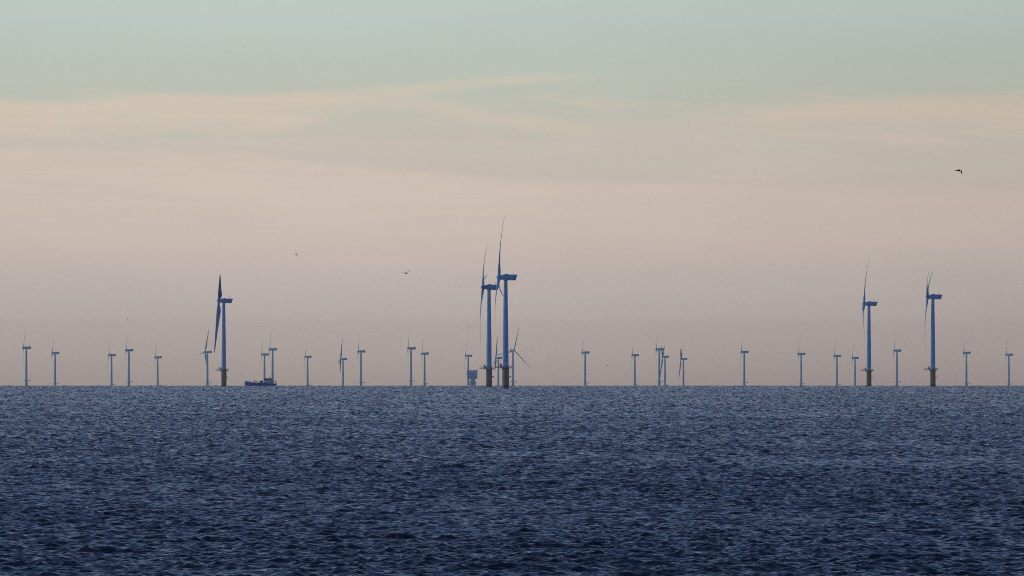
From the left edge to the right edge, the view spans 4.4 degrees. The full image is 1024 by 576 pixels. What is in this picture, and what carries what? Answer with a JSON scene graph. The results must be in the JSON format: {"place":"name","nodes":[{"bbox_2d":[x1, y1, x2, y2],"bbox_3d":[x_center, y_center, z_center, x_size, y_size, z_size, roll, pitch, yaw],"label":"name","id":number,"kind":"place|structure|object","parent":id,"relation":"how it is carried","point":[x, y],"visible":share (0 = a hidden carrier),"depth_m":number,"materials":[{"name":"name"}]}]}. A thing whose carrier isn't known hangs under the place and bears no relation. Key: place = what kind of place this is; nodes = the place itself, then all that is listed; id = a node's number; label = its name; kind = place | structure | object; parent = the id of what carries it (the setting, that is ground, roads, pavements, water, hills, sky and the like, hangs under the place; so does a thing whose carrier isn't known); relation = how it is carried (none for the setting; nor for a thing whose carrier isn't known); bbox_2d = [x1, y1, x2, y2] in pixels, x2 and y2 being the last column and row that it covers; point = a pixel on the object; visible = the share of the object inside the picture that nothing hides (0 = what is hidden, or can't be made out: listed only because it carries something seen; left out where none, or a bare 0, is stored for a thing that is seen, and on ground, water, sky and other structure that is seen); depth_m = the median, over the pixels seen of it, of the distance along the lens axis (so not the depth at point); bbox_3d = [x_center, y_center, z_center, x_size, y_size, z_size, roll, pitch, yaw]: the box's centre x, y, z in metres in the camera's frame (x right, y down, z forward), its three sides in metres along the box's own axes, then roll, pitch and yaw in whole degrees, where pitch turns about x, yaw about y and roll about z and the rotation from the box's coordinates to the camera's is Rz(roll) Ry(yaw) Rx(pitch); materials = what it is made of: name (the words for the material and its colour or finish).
{"place":"outdoors","nodes":[
{"label":"outdoors","id":0,"kind":"place"},
{"bbox_2d":[0,385,1023,575],"bbox_3d":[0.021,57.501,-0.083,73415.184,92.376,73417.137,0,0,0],"label":"sea","id":1,"kind":"structure","parent":0,"point":[529,480],"depth_m":1320.35,"materials":[{"name":"blue liquid"}]},
{"bbox_2d":[22,326,30,385],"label":"wind turbine","id":2,"kind":"object","parent":1,"relation":"in","point":[26,380],"visible":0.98,"depth_m":27206.72,"materials":[{"name":"paint"}]},
{"bbox_2d":[50,334,58,385],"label":"wind turbine","id":3,"kind":"object","parent":1,"relation":"in","point":[54,353],"visible":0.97,"depth_m":29615.57,"materials":[{"name":"paint"}]},
{"bbox_2d":[107,342,115,385],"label":"wind turbine","id":4,"kind":"object","parent":1,"relation":"in","point":[111,381],"visible":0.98,"depth_m":30648.41,"materials":[{"name":"paint"}]},
{"bbox_2d":[124,339,132,385],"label":"wind turbine","id":5,"kind":"object","parent":1,"relation":"in","point":[128,350],"visible":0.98,"depth_m":28260.55,"materials":[{"name":"paint"}]},
{"bbox_2d":[154,340,161,385],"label":"wind turbine","id":6,"kind":"object","parent":1,"relation":"in","point":[157,357],"visible":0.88,"depth_m":31722.58,"materials":[{"name":"paint"}]},
{"bbox_2d":[199,330,211,385],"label":"wind turbine","id":7,"kind":"object","parent":1,"relation":"in","point":[207,375],"visible":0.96,"depth_m":29115.25,"materials":[{"name":"paint"}]},
{"bbox_2d":[214,276,232,385],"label":"wind turbine","id":8,"kind":"object","parent":1,"relation":"in","point":[223,369],"visible":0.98,"depth_m":10807.63,"materials":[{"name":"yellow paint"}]},
{"bbox_2d":[244,377,276,385],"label":"workboat","id":9,"kind":"object","parent":1,"relation":"on","point":[268,381],"visible":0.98,"depth_m":11495.98,"materials":[{"name":"blue paint"}]},
{"bbox_2d":[260,342,268,382],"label":"wind turbine","id":10,"kind":"object","parent":1,"relation":"in","point":[265,354],"visible":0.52,"depth_m":30308.43,"materials":[{"name":"paint"}]},
{"bbox_2d":[268,327,276,383],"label":"wind turbine","id":11,"kind":"object","parent":1,"relation":"in","point":[272,350],"visible":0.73,"depth_m":27903.74,"materials":[{"name":"paint"}]},
{"bbox_2d":[304,345,311,385],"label":"wind turbine","id":12,"kind":"object","parent":1,"relation":"in","point":[310,356],"visible":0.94,"depth_m":31449.45,"materials":[{"name":"paint"}]},
{"bbox_2d":[338,344,346,385],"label":"wind turbine","id":13,"kind":"object","parent":1,"relation":"in","point":[342,359],"visible":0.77,"depth_m":32553.69,"materials":[{"name":"paint"}]},
{"bbox_2d":[356,337,364,385],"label":"wind turbine","id":14,"kind":"object","parent":1,"relation":"in","point":[360,352],"visible":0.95,"depth_m":28867.52,"materials":[{"name":"paint"}]},
{"bbox_2d":[406,325,415,385],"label":"wind turbine","id":15,"kind":"object","parent":1,"relation":"in","point":[410,355],"visible":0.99,"depth_m":27436.50,"materials":[{"name":"paint"}]},
{"bbox_2d":[421,334,428,385],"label":"wind turbine","id":16,"kind":"object","parent":1,"relation":"in","point":[424,354],"visible":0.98,"depth_m":29870.57,"materials":[{"name":"paint"}]},
{"bbox_2d":[464,344,471,385],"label":"wind turbine","id":17,"kind":"object","parent":1,"relation":"in","point":[468,356],"visible":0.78,"depth_m":30913.61,"materials":[{"name":"paint"}]},
{"bbox_2d":[467,370,478,385],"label":"offshore substation","id":18,"kind":"object","parent":1,"relation":"in","point":[472,375],"visible":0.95,"depth_m":25590.88,"materials":[{"name":"grey paint"}]},
{"bbox_2d":[480,244,498,386],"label":"wind turbine","id":19,"kind":"object","parent":1,"relation":"in","point":[488,367],"visible":0.98,"depth_m":9229.58,"materials":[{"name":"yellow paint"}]},
{"bbox_2d":[493,343,501,385],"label":"wind turbine","id":20,"kind":"object","parent":1,"relation":"in","point":[496,358],"visible":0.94,"depth_m":31996.64,"materials":[{"name":"paint"}]},
{"bbox_2d":[495,222,516,388],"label":"wind turbine","id":21,"kind":"object","parent":1,"relation":"in","point":[505,365],"visible":0.99,"depth_m":8326.48,"materials":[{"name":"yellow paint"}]},
{"bbox_2d":[492,329,529,385],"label":"wind turbine","id":22,"kind":"object","parent":1,"relation":"in","point":[512,350],"visible":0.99,"depth_m":28380.50,"materials":[{"name":"paint"}]},
{"bbox_2d":[581,335,589,385],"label":"wind turbine","id":23,"kind":"object","parent":1,"relation":"in","point":[585,352],"visible":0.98,"depth_m":29363.56,"materials":[{"name":"paint"}]},
{"bbox_2d":[631,343,638,385],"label":"wind turbine","id":24,"kind":"object","parent":1,"relation":"in","point":[634,355],"visible":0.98,"depth_m":30648.56,"materials":[{"name":"paint"}]},
{"bbox_2d":[655,325,663,385],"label":"wind turbine","id":25,"kind":"object","parent":1,"relation":"in","point":[659,350],"visible":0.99,"depth_m":27903.60,"materials":[{"name":"paint"}]},
{"bbox_2d":[660,346,668,385],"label":"wind turbine","id":26,"kind":"object","parent":1,"relation":"in","point":[663,356],"visible":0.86,"depth_m":31449.73,"materials":[{"name":"paint"}]},
{"bbox_2d":[678,348,686,385],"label":"wind turbine","id":27,"kind":"object","parent":1,"relation":"in","point":[681,358],"visible":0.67,"depth_m":32553.52,"materials":[{"name":"paint"}]},
{"bbox_2d":[740,338,748,385],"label":"wind turbine","id":28,"kind":"object","parent":1,"relation":"in","point":[743,352],"visible":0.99,"depth_m":29114.53,"materials":[{"name":"paint"}]},
{"bbox_2d":[797,342,804,385],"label":"wind turbine","id":29,"kind":"object","parent":1,"relation":"in","point":[800,354],"visible":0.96,"depth_m":30024.62,"materials":[{"name":"paint"}]},
{"bbox_2d":[833,343,840,385],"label":"wind turbine","id":30,"kind":"object","parent":1,"relation":"in","point":[836,356],"visible":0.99,"depth_m":31046.49,"materials":[{"name":"paint"}]},
{"bbox_2d":[851,339,858,385],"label":"wind turbine","id":31,"kind":"object","parent":1,"relation":"in","point":[854,358],"visible":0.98,"depth_m":31996.43,"materials":[{"name":"paint"}]},
{"bbox_2d":[861,256,877,385],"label":"wind turbine","id":32,"kind":"object","parent":1,"relation":"in","point":[868,304],"visible":0.98,"depth_m":11212.57,"materials":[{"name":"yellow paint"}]},
{"bbox_2d":[893,329,900,384],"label":"wind turbine","id":33,"kind":"object","parent":1,"relation":"in","point":[897,351],"visible":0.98,"depth_m":28477.60,"materials":[{"name":"paint"}]},
{"bbox_2d":[925,270,941,386],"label":"wind turbine","id":34,"kind":"object","parent":1,"relation":"in","point":[932,368],"visible":0.99,"depth_m":10296.55,"materials":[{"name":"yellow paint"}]},
{"bbox_2d":[963,336,970,385],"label":"wind turbine","id":35,"kind":"object","parent":1,"relation":"in","point":[966,382],"visible":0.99,"depth_m":29489.56,"materials":[{"name":"paint"}]},
{"bbox_2d":[1005,348,1012,385],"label":"wind turbine","id":36,"kind":"object","parent":1,"relation":"in","point":[1008,355],"visible":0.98,"depth_m":30386.58,"materials":[{"name":"paint"}]},
{"bbox_2d":[0,0,1023,385],"label":"sky","id":37,"kind":"structure","parent":0,"point":[715,174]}
]}

